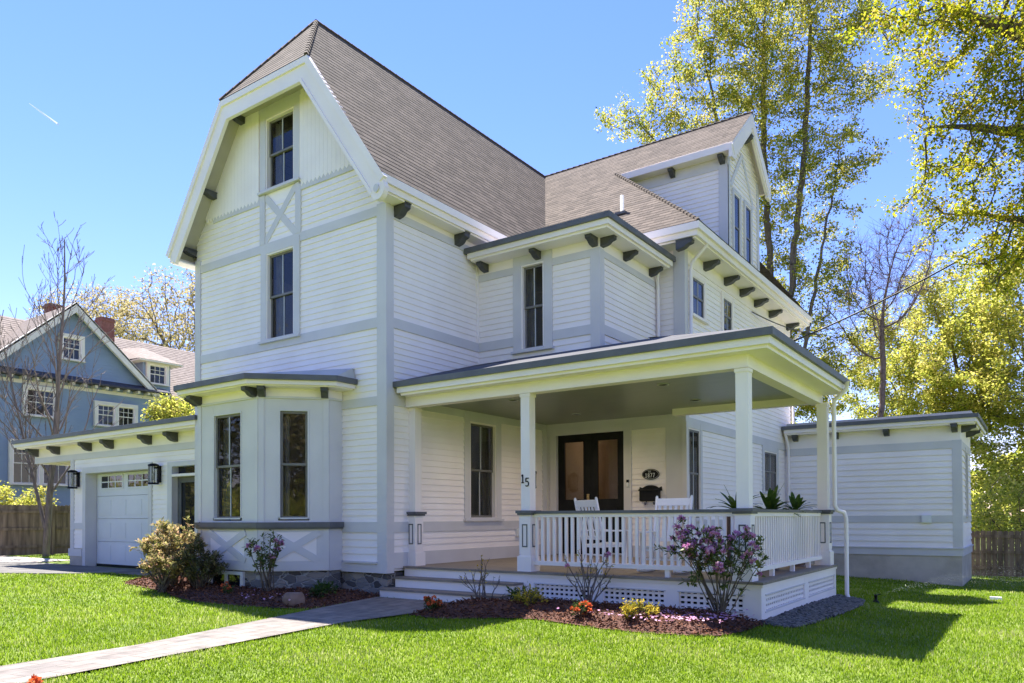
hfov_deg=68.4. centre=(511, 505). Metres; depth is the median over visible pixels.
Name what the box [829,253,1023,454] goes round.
spring tree
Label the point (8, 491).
shrub
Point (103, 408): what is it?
window
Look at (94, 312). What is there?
oak tree
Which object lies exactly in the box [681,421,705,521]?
window
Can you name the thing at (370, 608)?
path
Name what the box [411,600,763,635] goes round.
mulch bed
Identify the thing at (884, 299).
overhead cable
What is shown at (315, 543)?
bay window
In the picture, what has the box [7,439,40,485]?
window
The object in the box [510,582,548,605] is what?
golden shrub
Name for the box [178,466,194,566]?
side door
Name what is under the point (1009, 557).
wooden fence
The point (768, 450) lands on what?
window
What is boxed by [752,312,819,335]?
overhead cable
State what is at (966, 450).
window
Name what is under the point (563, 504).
front door
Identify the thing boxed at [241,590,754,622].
fallen petals
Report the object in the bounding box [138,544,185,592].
shrub
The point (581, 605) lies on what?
flowering plant
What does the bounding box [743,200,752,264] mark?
window
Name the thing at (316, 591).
green plant
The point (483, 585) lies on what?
twig shrub
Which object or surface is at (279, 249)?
window
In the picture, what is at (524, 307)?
window
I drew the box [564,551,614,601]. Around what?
twig shrub
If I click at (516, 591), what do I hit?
green plant
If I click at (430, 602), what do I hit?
flowering plant
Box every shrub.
[0,480,30,504]
[14,485,60,505]
[129,515,207,586]
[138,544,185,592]
[172,534,229,588]
[459,555,499,598]
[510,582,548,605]
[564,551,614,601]
[619,598,659,619]
[970,471,1023,553]
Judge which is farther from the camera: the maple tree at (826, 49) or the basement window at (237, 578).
the maple tree at (826, 49)
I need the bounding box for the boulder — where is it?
[282,592,304,605]
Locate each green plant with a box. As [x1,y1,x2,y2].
[307,581,330,598]
[314,579,340,593]
[504,585,530,599]
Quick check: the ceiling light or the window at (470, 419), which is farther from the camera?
the window at (470, 419)
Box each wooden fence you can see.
[0,505,69,555]
[971,530,1023,576]
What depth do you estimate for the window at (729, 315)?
17.81 m
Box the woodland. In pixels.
[791,422,1023,530]
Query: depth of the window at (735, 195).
19.20 m
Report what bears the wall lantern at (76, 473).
attached to the victorian house at (405, 291)
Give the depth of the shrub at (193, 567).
13.54 m
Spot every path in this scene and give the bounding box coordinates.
[0,597,452,682]
[119,572,156,575]
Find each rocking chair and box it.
[574,497,633,563]
[637,495,692,572]
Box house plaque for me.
[642,469,658,479]
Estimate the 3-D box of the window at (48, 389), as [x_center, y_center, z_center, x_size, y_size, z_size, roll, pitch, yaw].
[-20.685,-4.568,33.077,0.200,1.365,1.510,-1,-1,35]
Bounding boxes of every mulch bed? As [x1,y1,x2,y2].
[125,574,379,608]
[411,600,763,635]
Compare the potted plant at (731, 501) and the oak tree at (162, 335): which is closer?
the potted plant at (731, 501)
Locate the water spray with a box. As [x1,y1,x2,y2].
[893,560,1023,589]
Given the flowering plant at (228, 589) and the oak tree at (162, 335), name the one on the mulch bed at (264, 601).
the flowering plant at (228, 589)
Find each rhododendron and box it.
[241,529,284,592]
[654,515,769,616]
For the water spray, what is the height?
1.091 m
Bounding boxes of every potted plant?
[708,485,760,566]
[753,485,805,569]
[781,492,815,566]
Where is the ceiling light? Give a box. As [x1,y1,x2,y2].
[657,383,668,385]
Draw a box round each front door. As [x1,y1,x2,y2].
[558,433,590,553]
[591,431,623,554]
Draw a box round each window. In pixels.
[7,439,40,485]
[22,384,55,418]
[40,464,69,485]
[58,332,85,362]
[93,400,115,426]
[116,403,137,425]
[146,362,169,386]
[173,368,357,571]
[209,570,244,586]
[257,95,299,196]
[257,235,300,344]
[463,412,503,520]
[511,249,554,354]
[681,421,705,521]
[692,270,709,324]
[720,291,733,330]
[731,187,741,255]
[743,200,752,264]
[761,445,780,494]
[964,447,970,516]
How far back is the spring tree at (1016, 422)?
31.87 m
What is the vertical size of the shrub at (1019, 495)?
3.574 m
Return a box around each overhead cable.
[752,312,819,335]
[793,224,1019,340]
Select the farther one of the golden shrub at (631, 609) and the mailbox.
the mailbox
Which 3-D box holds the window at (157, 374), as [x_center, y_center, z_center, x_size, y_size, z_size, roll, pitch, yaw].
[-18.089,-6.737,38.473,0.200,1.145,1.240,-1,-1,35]
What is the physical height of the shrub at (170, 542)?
1.396 m
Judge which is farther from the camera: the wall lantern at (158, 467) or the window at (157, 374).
the window at (157, 374)
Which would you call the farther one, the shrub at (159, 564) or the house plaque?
the house plaque
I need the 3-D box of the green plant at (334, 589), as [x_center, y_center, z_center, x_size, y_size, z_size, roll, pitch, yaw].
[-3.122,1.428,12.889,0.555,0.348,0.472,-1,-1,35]
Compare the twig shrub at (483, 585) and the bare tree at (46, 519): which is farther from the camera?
the bare tree at (46, 519)
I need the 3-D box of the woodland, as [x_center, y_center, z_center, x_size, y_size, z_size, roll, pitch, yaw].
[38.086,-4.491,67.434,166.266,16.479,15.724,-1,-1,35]
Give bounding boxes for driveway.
[0,562,149,572]
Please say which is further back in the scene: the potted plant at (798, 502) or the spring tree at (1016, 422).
the spring tree at (1016, 422)
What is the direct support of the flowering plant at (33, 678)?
on the lawn at (66, 561)
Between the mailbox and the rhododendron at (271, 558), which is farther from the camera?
the mailbox
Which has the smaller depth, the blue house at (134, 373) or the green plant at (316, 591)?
the green plant at (316, 591)
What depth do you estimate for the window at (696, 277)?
16.52 m
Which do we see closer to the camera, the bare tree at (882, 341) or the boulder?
the boulder
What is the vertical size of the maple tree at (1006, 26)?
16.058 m
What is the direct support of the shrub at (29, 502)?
on the lawn at (66, 561)
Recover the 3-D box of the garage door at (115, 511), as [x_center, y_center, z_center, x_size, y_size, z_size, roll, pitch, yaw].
[-10.000,0.371,19.605,3.090,2.490,0.090,-1,-1,35]
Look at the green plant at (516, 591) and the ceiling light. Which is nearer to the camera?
the green plant at (516, 591)
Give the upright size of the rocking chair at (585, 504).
1.209 m
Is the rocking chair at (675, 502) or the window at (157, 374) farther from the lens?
the window at (157, 374)
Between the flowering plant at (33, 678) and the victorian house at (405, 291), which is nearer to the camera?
the flowering plant at (33, 678)
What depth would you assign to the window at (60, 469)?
33.64 m
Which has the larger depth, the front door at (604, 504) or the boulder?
the front door at (604, 504)
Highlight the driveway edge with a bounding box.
[0,556,64,561]
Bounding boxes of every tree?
[0,213,134,556]
[26,278,161,342]
[93,262,194,351]
[140,392,194,420]
[594,0,928,423]
[813,196,964,416]
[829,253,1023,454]
[835,0,1023,317]
[927,239,1023,530]
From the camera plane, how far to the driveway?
19.05 m
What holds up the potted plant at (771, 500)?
on the victorian house at (405, 291)
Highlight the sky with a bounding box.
[0,0,1023,513]
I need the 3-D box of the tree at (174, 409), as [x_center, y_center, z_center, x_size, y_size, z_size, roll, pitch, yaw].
[-14.924,-1.405,33.176,2.717,7.362,2.476,0,-1,-33]
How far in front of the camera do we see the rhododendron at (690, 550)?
9.57 m
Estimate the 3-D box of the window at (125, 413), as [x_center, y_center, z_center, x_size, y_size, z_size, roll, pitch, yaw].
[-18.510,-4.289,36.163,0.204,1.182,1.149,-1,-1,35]
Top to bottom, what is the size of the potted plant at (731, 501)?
1.451 m
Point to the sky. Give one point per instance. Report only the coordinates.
(108, 108)
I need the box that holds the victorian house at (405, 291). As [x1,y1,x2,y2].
[11,19,987,621]
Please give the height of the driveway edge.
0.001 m
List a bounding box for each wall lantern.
[67,470,79,488]
[148,463,160,484]
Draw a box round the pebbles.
[761,594,865,628]
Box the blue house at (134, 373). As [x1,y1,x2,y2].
[0,302,194,505]
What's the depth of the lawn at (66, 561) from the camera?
8.74 m
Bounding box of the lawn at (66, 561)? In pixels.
[0,516,1023,682]
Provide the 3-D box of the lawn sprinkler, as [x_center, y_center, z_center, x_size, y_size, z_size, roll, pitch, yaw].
[6.306,1.612,13.027,0.124,0.187,0.100,-1,-1,35]
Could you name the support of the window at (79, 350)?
in the blue house at (134, 373)
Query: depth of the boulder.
11.73 m
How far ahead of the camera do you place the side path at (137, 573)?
17.34 m
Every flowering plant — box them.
[27,674,42,682]
[220,581,234,593]
[422,595,442,612]
[570,596,592,616]
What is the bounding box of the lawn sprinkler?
[873,594,880,603]
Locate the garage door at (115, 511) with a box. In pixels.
[97,471,147,568]
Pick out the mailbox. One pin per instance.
(649, 493)
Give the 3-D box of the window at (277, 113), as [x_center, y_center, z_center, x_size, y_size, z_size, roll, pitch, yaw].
[-4.589,-7.175,15.127,1.280,1.685,0.312,-1,-1,35]
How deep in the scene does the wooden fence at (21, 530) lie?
26.37 m
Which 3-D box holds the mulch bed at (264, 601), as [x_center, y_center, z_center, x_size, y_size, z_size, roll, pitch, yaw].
[-5.192,1.513,13.976,6.400,0.220,2.570,-1,-1,35]
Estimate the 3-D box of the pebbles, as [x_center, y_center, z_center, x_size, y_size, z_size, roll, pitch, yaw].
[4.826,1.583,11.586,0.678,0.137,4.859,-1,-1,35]
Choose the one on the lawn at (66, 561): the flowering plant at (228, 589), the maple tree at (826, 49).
the maple tree at (826, 49)
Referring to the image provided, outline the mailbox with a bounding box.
[638,485,661,504]

